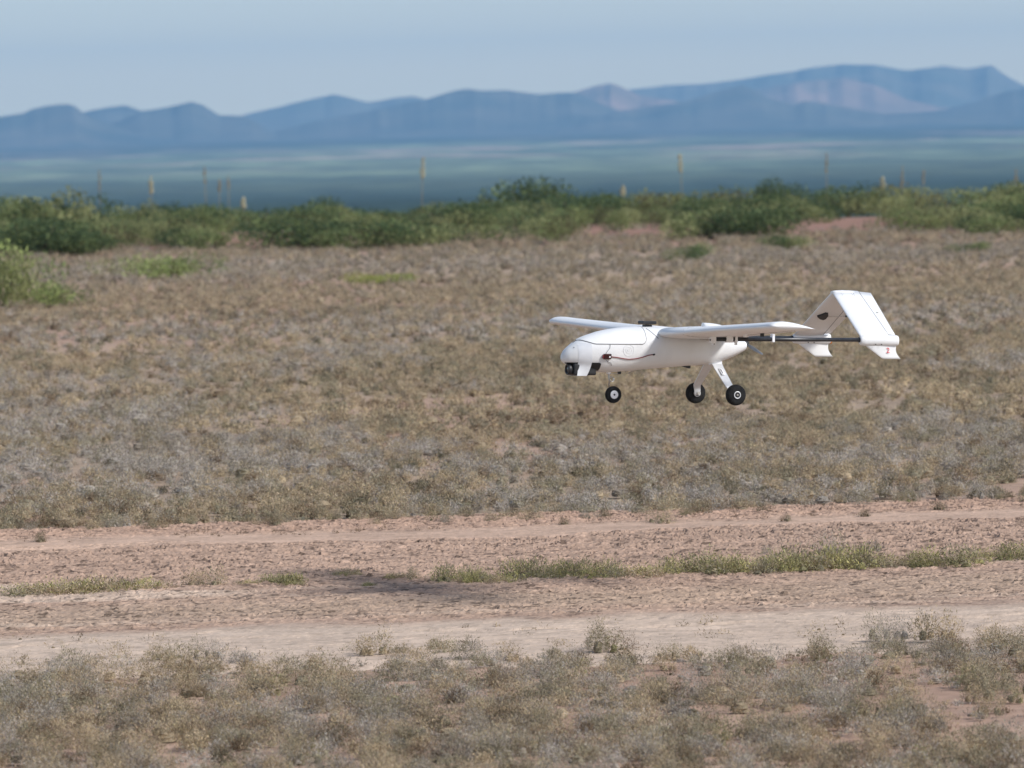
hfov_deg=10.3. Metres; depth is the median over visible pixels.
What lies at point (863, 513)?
grass tuft
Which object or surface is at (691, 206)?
desert shrub
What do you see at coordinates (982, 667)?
grass tuft
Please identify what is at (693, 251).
desert shrub
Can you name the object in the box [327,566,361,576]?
weed clump
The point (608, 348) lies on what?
unmanned aircraft
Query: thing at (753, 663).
grass tuft
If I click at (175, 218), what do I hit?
desert shrub
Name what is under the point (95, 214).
desert shrub
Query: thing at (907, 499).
grass tuft
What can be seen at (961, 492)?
grass tuft
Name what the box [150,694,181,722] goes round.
grass tuft
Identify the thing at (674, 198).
desert shrub
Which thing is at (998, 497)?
grass tuft
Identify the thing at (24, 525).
grass tuft
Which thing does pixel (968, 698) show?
grass tuft
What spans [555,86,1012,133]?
mountain ridge
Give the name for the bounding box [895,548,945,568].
weed clump
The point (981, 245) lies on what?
desert shrub
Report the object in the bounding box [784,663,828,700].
grass tuft
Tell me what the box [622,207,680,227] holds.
desert shrub
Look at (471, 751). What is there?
grass tuft
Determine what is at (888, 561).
weed clump
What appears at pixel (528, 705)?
dry grass
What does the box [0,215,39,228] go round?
desert shrub
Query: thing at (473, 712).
grass tuft
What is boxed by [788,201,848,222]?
desert shrub
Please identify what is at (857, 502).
grass tuft
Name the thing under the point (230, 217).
desert shrub
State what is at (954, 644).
grass tuft
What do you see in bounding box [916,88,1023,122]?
mountain ridge
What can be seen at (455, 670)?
grass tuft
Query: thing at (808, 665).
grass tuft
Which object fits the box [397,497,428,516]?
grass tuft
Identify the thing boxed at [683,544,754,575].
weed clump
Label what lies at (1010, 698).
grass tuft
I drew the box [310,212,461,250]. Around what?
desert shrub
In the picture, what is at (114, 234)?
desert shrub
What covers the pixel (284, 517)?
grass tuft
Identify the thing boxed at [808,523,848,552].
weed clump
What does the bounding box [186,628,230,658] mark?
grass tuft
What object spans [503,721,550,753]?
grass tuft
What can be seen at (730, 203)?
desert shrub
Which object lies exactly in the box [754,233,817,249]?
desert shrub
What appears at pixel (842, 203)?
desert shrub
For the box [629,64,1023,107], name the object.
mountain ridge
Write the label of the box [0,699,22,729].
grass tuft
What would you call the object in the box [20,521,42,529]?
grass tuft
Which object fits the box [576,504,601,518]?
grass tuft
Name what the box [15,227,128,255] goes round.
desert shrub
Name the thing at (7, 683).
grass tuft
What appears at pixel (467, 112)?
mountain ridge
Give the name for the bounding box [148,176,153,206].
yucca
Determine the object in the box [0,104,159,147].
mountain ridge
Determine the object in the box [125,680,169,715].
grass tuft
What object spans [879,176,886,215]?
yucca
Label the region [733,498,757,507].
grass tuft
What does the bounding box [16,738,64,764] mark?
grass tuft
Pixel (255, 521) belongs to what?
grass tuft
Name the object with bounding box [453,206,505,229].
desert shrub
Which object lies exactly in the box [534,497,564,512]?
grass tuft
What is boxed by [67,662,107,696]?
grass tuft
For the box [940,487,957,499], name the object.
grass tuft
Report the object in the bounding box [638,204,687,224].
desert shrub
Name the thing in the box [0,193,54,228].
desert shrub
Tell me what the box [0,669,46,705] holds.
grass tuft
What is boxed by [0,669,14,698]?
grass tuft
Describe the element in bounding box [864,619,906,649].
grass tuft
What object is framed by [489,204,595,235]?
desert shrub
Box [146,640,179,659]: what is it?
grass tuft
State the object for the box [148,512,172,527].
grass tuft
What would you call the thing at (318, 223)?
desert shrub
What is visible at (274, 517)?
grass tuft
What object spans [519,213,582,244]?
desert shrub
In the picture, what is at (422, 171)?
yucca
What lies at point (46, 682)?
grass tuft
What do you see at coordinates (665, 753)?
grass tuft
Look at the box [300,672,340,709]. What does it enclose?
grass tuft
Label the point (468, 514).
grass tuft
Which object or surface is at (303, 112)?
mountain ridge
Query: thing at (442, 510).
grass tuft
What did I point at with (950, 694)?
ground
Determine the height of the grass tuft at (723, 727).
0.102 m
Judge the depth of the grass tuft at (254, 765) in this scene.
15.40 m
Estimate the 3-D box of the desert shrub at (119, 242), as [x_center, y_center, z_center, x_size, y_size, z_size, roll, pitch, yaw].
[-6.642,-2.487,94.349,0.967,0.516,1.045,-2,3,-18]
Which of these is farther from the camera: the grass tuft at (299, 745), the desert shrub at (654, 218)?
the desert shrub at (654, 218)
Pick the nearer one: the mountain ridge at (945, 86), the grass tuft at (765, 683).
the grass tuft at (765, 683)
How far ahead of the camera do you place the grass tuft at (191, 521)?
25.19 m
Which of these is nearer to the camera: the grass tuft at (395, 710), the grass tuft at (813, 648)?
the grass tuft at (395, 710)
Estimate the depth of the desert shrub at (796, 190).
117.94 m
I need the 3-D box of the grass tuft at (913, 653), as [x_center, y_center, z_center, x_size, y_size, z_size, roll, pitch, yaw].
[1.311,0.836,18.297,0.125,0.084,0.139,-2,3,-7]
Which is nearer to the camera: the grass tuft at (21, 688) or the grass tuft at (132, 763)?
the grass tuft at (132, 763)
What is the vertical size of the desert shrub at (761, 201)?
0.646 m
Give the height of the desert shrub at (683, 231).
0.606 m
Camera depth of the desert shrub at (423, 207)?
111.61 m
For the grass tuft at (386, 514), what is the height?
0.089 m
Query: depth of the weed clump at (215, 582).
21.63 m
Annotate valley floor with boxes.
[0,122,1023,231]
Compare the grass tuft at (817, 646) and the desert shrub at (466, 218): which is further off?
the desert shrub at (466, 218)
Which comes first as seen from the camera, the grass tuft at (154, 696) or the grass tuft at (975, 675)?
the grass tuft at (154, 696)
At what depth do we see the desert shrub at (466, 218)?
97.58 m
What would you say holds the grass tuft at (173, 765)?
on the ground at (950, 694)
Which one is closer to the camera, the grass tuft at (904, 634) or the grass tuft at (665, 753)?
the grass tuft at (665, 753)
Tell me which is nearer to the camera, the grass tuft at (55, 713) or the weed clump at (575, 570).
the grass tuft at (55, 713)
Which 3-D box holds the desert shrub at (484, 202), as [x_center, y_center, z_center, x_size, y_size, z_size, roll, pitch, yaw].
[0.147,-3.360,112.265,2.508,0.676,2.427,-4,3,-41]
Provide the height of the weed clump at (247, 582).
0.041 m
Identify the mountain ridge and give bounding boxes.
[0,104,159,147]
[83,105,139,124]
[112,102,278,142]
[243,94,424,130]
[272,89,616,139]
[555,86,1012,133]
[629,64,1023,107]
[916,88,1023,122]
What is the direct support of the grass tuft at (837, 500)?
on the dirt runway
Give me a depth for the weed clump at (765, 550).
22.50 m
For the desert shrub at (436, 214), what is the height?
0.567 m
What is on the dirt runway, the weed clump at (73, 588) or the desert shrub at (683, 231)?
the weed clump at (73, 588)
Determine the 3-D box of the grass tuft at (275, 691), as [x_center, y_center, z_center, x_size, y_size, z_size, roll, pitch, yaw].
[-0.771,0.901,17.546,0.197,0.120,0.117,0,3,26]
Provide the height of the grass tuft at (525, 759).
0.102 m
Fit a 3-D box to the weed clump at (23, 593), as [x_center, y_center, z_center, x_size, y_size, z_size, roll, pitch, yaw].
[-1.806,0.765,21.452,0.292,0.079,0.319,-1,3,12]
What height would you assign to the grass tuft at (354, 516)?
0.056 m
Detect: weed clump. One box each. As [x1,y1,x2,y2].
[0,575,69,596]
[28,576,106,595]
[57,573,143,594]
[104,572,180,589]
[179,558,229,585]
[232,579,261,584]
[256,569,310,584]
[281,579,307,585]
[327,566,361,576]
[361,582,377,585]
[383,571,407,578]
[405,566,421,579]
[425,559,483,582]
[460,563,497,582]
[480,570,529,583]
[487,553,552,577]
[525,556,570,578]
[549,554,596,576]
[577,553,633,578]
[596,563,664,578]
[629,564,686,576]
[654,548,722,573]
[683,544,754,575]
[707,550,788,575]
[750,549,817,571]
[759,539,773,553]
[764,536,849,573]
[791,544,877,570]
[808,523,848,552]
[812,538,893,569]
[866,552,916,567]
[869,539,882,551]
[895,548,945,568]
[907,539,997,567]
[972,549,1003,557]
[981,539,1023,560]
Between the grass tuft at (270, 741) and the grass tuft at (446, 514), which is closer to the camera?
the grass tuft at (270, 741)
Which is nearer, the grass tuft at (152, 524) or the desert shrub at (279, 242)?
the grass tuft at (152, 524)
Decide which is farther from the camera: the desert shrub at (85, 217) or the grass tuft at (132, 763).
the desert shrub at (85, 217)
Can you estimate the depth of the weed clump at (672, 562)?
21.75 m
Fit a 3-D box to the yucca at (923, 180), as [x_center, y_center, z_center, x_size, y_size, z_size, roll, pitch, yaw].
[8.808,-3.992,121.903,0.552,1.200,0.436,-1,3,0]
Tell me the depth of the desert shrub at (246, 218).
111.24 m
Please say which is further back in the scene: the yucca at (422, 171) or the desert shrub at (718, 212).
the yucca at (422, 171)
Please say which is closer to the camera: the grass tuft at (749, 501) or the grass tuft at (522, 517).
the grass tuft at (522, 517)
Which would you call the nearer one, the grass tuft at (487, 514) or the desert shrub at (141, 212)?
the grass tuft at (487, 514)
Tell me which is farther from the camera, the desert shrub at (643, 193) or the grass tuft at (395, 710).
the desert shrub at (643, 193)
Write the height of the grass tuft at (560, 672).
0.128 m
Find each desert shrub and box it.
[0,185,128,226]
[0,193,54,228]
[0,214,101,257]
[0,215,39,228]
[0,219,31,245]
[0,239,69,309]
[6,217,71,231]
[7,280,96,308]
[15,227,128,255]
[32,222,140,250]
[39,208,110,225]
[52,215,136,247]
[60,204,119,232]
[81,251,231,279]
[96,219,133,245]
[98,204,192,227]
[103,198,175,235]
[111,210,204,237]
[116,215,206,247]
[142,205,200,245]
[151,221,249,249]
[152,201,234,241]
[165,203,259,231]
[199,203,334,231]
[227,215,362,249]
[248,201,352,234]
[252,202,359,226]
[283,215,346,247]
[302,193,348,212]
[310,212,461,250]
[315,206,407,225]
[333,210,450,234]
[339,271,419,285]
[355,223,478,246]
[357,211,408,224]
[389,214,504,228]
[403,200,445,225]
[416,199,537,224]
[425,223,537,242]
[434,198,502,233]
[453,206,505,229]
[469,197,569,225]
[475,174,583,224]
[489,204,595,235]
[495,200,572,229]
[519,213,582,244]
[522,194,609,218]
[535,192,629,226]
[579,189,663,222]
[591,204,644,232]
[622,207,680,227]
[628,187,684,221]
[634,185,764,211]
[637,204,776,239]
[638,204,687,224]
[660,242,715,261]
[669,194,734,227]
[677,209,778,230]
[690,204,816,236]
[702,196,772,213]
[735,191,813,223]
[751,174,792,199]
[751,190,836,217]
[753,192,801,215]
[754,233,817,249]
[771,183,813,202]
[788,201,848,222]
[802,180,887,217]
[846,182,944,216]
[864,205,953,228]
[871,192,947,217]
[881,201,994,233]
[899,193,1023,225]
[932,180,1023,212]
[943,240,992,251]
[952,209,1023,235]
[977,179,1023,199]
[992,200,1023,228]
[994,184,1022,202]
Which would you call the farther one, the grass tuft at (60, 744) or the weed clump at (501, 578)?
the weed clump at (501, 578)
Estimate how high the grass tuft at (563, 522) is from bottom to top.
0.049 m
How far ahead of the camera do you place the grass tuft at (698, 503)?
25.20 m
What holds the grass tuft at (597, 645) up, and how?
on the dirt runway
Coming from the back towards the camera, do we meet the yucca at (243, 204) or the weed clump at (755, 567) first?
the yucca at (243, 204)
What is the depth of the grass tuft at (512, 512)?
25.06 m
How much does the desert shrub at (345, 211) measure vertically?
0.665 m
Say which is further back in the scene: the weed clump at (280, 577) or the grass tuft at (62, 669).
the weed clump at (280, 577)
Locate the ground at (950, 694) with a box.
[0,216,1023,767]
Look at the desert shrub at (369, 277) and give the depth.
65.79 m
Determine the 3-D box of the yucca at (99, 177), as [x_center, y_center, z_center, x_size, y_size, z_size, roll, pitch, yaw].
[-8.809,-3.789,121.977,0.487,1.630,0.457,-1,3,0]
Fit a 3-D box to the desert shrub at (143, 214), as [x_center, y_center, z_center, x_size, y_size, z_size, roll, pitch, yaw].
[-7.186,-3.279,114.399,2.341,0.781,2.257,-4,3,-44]
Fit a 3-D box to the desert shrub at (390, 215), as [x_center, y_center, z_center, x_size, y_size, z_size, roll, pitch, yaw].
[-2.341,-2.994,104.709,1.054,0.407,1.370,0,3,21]
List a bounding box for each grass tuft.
[0,667,20,695]
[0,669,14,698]
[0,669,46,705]
[0,672,48,702]
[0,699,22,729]
[16,692,67,729]
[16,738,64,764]
[17,520,30,528]
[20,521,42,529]
[20,653,74,701]
[24,721,70,750]
[32,529,49,542]
[32,672,60,691]
[42,655,74,682]
[43,504,60,521]
[57,514,80,527]
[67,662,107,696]
[84,512,103,529]
[84,734,124,765]
[92,511,121,525]
[98,518,113,527]
[104,508,137,526]
[111,738,170,767]
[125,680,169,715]
[134,743,179,767]
[137,644,178,662]
[141,522,154,528]
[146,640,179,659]
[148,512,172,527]
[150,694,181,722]
[151,503,176,520]
[186,514,197,523]
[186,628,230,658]
[193,752,237,767]
[197,682,234,709]
[197,723,229,746]
[227,704,271,734]
[235,658,291,695]
[238,733,305,767]
[241,718,282,746]
[248,516,264,524]
[258,511,287,525]
[260,513,283,521]
[271,716,336,764]
[273,511,293,521]
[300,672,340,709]
[314,505,331,517]
[326,508,342,519]
[346,684,403,717]
[351,511,369,519]
[352,623,394,654]
[353,682,389,711]
[356,693,413,731]
[359,672,383,692]
[367,517,381,523]
[374,513,387,520]
[379,502,404,518]
[388,654,430,681]
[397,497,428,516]
[420,630,458,653]
[423,495,450,513]
[424,503,454,520]
[433,647,476,674]
[437,515,453,522]
[443,720,467,748]
[446,629,483,660]
[447,654,473,680]
[452,713,513,761]
[457,695,492,730]
[458,508,475,516]
[459,704,494,738]
[481,509,501,520]
[486,656,518,681]
[488,716,546,757]
[492,740,545,767]
[498,505,519,515]
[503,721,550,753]
[509,657,570,695]
[516,503,543,519]
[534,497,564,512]
[538,650,566,673]
[548,650,594,676]
[550,640,586,669]
[556,517,570,524]
[559,501,576,510]
[560,497,580,510]
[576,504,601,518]
[581,610,626,652]
[596,503,613,516]
[602,690,646,715]
[627,501,652,513]
[642,736,686,767]
[643,501,675,523]
[650,633,686,659]
[672,707,709,730]
[676,503,695,515]
[681,658,723,695]
[683,498,711,509]
[683,713,735,744]
[688,495,711,512]
[708,699,767,740]
[710,634,751,662]
[718,654,750,686]
[723,645,771,675]
[733,494,760,506]
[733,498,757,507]
[744,674,780,693]
[755,500,772,510]
[766,704,810,730]
[777,658,828,695]
[779,674,818,704]
[781,513,792,520]
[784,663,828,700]
[789,650,830,673]
[802,636,824,657]
[803,621,840,661]
[822,670,865,708]
[830,492,846,501]
[843,679,889,717]
[852,480,876,502]
[852,496,869,504]
[857,508,870,516]
[857,600,918,640]
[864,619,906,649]
[882,685,928,718]
[886,718,915,747]
[888,484,920,501]
[890,689,947,728]
[901,478,930,497]
[902,605,965,640]
[906,632,939,657]
[910,732,968,767]
[929,632,967,661]
[930,500,947,509]
[938,480,965,495]
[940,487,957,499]
[941,486,955,496]
[950,651,1020,691]
[959,673,1001,701]
[960,653,996,681]
[969,473,1000,498]
[972,694,1006,713]
[985,720,1020,756]
[994,490,1008,499]
[999,678,1023,702]
[1001,491,1013,497]
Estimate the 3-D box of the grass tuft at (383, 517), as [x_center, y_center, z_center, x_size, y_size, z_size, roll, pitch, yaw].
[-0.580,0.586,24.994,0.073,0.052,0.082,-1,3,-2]
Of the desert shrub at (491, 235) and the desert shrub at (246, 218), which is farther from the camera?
the desert shrub at (246, 218)
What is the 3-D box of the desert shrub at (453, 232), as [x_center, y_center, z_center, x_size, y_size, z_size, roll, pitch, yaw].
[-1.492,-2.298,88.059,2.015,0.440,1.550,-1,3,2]
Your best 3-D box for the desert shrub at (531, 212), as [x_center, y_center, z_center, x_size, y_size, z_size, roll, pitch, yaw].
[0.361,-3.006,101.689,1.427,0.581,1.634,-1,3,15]
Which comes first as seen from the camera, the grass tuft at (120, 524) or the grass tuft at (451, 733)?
the grass tuft at (451, 733)
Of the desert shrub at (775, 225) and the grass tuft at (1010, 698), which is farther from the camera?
the desert shrub at (775, 225)
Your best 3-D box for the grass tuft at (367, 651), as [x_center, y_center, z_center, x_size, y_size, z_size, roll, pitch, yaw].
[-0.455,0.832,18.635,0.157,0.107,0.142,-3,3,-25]
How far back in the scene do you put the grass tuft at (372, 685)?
17.38 m
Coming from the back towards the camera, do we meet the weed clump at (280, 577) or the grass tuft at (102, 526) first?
the grass tuft at (102, 526)
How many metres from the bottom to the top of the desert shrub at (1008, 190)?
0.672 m
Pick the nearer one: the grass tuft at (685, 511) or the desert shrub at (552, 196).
the grass tuft at (685, 511)
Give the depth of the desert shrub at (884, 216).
94.39 m
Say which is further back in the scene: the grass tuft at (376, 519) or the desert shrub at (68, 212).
the desert shrub at (68, 212)
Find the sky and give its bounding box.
[0,0,1023,116]
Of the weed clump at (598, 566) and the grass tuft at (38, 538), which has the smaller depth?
the weed clump at (598, 566)
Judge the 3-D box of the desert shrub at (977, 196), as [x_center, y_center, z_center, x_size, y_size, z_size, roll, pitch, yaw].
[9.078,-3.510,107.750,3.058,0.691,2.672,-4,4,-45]
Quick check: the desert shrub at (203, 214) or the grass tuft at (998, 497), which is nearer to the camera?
the grass tuft at (998, 497)
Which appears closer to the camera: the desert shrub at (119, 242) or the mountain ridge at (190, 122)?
the desert shrub at (119, 242)
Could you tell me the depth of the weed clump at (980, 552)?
22.10 m
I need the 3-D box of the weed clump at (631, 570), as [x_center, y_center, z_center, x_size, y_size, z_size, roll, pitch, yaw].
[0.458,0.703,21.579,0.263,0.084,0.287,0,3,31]
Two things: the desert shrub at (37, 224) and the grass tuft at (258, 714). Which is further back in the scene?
the desert shrub at (37, 224)
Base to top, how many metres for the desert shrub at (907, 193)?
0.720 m
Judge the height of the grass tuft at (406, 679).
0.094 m
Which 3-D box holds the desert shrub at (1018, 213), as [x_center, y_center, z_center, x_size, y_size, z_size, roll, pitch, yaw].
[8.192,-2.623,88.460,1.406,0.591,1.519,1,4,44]
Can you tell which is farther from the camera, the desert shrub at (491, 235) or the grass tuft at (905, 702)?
the desert shrub at (491, 235)
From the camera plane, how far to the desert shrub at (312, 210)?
103.48 m
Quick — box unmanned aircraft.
[549,290,899,405]
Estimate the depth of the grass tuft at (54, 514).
25.55 m
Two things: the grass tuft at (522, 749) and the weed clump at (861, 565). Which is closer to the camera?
the grass tuft at (522, 749)
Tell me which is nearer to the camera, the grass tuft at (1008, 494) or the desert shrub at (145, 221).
the grass tuft at (1008, 494)
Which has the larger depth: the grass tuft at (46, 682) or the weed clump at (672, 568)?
the weed clump at (672, 568)
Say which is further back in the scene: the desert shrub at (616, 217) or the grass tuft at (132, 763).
the desert shrub at (616, 217)
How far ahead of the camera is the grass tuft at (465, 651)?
18.47 m
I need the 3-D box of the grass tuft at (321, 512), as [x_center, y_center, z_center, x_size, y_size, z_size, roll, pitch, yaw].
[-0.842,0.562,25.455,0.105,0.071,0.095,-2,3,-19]
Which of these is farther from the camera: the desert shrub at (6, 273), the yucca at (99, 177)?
the yucca at (99, 177)
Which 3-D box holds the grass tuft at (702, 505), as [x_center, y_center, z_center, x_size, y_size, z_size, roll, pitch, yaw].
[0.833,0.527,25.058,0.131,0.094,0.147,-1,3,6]
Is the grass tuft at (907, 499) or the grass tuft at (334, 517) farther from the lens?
the grass tuft at (907, 499)
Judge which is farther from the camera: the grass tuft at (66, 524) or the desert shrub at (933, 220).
the desert shrub at (933, 220)
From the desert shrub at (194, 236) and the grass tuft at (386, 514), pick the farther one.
the desert shrub at (194, 236)
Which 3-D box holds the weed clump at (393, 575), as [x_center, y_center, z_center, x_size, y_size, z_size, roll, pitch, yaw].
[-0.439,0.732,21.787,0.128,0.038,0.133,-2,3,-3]
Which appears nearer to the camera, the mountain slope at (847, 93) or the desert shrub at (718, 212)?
the desert shrub at (718, 212)
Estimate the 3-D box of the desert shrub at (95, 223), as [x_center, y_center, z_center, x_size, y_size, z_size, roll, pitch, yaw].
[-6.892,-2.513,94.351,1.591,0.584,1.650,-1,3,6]
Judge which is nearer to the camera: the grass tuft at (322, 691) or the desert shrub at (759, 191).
the grass tuft at (322, 691)
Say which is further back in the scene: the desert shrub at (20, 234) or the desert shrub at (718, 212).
the desert shrub at (718, 212)
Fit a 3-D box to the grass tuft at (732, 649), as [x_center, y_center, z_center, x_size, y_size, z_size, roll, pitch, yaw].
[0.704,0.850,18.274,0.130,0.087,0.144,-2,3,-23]
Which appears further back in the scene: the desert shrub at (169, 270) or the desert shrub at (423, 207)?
the desert shrub at (423, 207)
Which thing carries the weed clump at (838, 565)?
on the dirt runway
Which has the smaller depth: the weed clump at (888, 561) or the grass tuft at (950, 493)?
the weed clump at (888, 561)
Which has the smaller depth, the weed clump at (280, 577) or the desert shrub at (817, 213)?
the weed clump at (280, 577)
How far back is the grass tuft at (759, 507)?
25.02 m
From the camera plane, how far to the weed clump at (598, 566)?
21.55 m
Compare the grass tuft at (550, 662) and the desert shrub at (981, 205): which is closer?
the grass tuft at (550, 662)
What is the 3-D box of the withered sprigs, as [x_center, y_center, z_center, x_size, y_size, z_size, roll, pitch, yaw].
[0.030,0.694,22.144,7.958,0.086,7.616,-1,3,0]
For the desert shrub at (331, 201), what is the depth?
115.94 m
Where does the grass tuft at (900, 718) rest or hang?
on the ground at (950, 694)
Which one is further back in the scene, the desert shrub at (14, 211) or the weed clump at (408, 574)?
the desert shrub at (14, 211)
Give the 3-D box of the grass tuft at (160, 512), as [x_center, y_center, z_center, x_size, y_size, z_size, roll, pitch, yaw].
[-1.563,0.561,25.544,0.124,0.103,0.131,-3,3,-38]
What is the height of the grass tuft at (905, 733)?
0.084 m
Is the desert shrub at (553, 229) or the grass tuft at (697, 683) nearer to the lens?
the grass tuft at (697, 683)
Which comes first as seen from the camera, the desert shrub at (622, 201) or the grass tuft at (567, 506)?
the grass tuft at (567, 506)
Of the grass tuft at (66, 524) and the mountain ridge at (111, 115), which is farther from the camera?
the mountain ridge at (111, 115)
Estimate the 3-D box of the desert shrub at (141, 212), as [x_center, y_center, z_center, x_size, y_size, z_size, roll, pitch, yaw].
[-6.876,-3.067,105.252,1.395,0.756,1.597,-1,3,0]
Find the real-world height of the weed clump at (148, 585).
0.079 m
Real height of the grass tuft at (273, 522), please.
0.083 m
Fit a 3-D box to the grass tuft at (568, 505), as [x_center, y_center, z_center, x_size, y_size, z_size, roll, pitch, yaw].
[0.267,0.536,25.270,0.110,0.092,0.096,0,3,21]
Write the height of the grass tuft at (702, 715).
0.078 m
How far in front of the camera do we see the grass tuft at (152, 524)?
24.85 m
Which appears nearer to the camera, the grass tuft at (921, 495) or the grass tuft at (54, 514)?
the grass tuft at (54, 514)
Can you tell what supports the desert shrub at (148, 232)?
on the ground at (950, 694)
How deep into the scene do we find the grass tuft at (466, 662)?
17.99 m
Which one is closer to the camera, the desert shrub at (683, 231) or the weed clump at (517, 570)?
the weed clump at (517, 570)
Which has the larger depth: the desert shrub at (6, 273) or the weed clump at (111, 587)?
the desert shrub at (6, 273)
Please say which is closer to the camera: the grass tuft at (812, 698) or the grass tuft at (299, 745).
the grass tuft at (299, 745)
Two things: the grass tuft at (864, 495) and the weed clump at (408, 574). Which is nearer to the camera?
the weed clump at (408, 574)
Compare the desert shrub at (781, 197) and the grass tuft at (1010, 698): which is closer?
the grass tuft at (1010, 698)
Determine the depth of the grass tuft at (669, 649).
18.40 m
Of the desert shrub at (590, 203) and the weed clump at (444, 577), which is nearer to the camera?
the weed clump at (444, 577)
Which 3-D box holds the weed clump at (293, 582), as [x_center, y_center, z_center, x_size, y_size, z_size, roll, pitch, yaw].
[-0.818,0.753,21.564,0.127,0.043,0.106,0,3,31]
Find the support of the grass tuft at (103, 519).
on the dirt runway
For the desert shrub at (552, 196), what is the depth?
109.47 m
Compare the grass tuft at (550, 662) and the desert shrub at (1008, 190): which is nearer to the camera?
the grass tuft at (550, 662)
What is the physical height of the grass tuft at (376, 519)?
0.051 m
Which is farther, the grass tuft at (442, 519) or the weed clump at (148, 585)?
the grass tuft at (442, 519)
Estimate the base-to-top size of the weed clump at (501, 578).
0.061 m
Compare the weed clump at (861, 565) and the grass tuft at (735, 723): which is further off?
the weed clump at (861, 565)
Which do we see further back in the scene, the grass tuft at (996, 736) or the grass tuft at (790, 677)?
the grass tuft at (790, 677)
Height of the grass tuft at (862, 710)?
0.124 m
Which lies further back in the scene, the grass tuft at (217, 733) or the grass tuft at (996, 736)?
the grass tuft at (217, 733)
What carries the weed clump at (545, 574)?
on the dirt runway
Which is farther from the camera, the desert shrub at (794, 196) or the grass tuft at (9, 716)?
the desert shrub at (794, 196)
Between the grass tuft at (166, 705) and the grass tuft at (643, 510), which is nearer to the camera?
the grass tuft at (166, 705)
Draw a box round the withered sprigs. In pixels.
[0,489,1023,658]
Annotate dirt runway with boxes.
[0,496,1023,678]
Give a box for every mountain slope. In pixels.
[574,83,679,110]
[755,78,948,113]
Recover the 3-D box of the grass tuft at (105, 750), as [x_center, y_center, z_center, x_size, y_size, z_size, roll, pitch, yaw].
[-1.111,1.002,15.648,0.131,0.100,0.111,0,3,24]
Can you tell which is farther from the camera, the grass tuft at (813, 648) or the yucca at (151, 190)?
the yucca at (151, 190)
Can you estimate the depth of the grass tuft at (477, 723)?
16.14 m
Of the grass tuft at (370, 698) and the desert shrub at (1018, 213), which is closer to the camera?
the grass tuft at (370, 698)
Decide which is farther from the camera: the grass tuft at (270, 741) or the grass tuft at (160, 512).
the grass tuft at (160, 512)
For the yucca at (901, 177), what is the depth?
111.93 m
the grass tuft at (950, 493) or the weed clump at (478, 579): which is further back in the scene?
the grass tuft at (950, 493)
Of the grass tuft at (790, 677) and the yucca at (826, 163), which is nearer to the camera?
the grass tuft at (790, 677)
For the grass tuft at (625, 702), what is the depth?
16.63 m
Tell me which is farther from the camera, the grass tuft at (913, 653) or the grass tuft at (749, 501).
the grass tuft at (749, 501)
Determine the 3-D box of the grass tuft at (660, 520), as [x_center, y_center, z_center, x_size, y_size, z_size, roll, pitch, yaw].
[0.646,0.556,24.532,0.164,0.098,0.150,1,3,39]
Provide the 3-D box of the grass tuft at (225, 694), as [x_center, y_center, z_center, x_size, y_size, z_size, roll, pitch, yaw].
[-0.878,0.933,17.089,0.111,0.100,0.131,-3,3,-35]
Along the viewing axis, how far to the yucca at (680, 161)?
115.90 m
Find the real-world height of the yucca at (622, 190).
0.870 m
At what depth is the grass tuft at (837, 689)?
16.73 m
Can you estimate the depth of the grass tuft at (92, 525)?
24.91 m
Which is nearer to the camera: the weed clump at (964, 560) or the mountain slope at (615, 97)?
the weed clump at (964, 560)
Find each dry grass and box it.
[0,617,1023,767]
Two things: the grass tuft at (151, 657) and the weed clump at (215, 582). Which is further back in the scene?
the weed clump at (215, 582)
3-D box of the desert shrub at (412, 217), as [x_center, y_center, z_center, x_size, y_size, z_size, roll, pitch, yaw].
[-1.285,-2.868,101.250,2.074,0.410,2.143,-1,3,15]
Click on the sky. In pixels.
(227, 57)
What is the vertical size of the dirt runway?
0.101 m
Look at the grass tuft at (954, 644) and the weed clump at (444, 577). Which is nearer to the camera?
the grass tuft at (954, 644)
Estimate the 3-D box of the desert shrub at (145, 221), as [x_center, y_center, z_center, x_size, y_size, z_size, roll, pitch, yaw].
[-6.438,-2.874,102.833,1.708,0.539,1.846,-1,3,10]
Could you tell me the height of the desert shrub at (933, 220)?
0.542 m
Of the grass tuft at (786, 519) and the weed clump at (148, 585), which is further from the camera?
the grass tuft at (786, 519)
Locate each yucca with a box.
[98,169,100,189]
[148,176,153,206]
[203,166,205,197]
[217,178,220,207]
[240,196,248,231]
[420,157,425,189]
[620,185,625,194]
[677,154,682,188]
[824,153,827,188]
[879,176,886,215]
[900,166,903,193]
[922,170,924,196]
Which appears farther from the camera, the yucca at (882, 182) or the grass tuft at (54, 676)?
the yucca at (882, 182)
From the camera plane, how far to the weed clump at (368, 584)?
21.45 m
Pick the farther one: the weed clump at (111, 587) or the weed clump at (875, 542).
the weed clump at (875, 542)
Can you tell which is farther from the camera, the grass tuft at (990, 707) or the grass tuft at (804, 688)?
the grass tuft at (804, 688)
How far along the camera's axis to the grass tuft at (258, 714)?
16.33 m
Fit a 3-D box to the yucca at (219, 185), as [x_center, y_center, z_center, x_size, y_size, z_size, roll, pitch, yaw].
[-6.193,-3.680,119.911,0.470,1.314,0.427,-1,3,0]
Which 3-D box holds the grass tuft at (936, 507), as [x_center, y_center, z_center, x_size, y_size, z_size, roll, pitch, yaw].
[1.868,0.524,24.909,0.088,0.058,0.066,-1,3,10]
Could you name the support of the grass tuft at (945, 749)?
on the ground at (950, 694)
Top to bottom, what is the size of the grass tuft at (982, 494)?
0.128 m

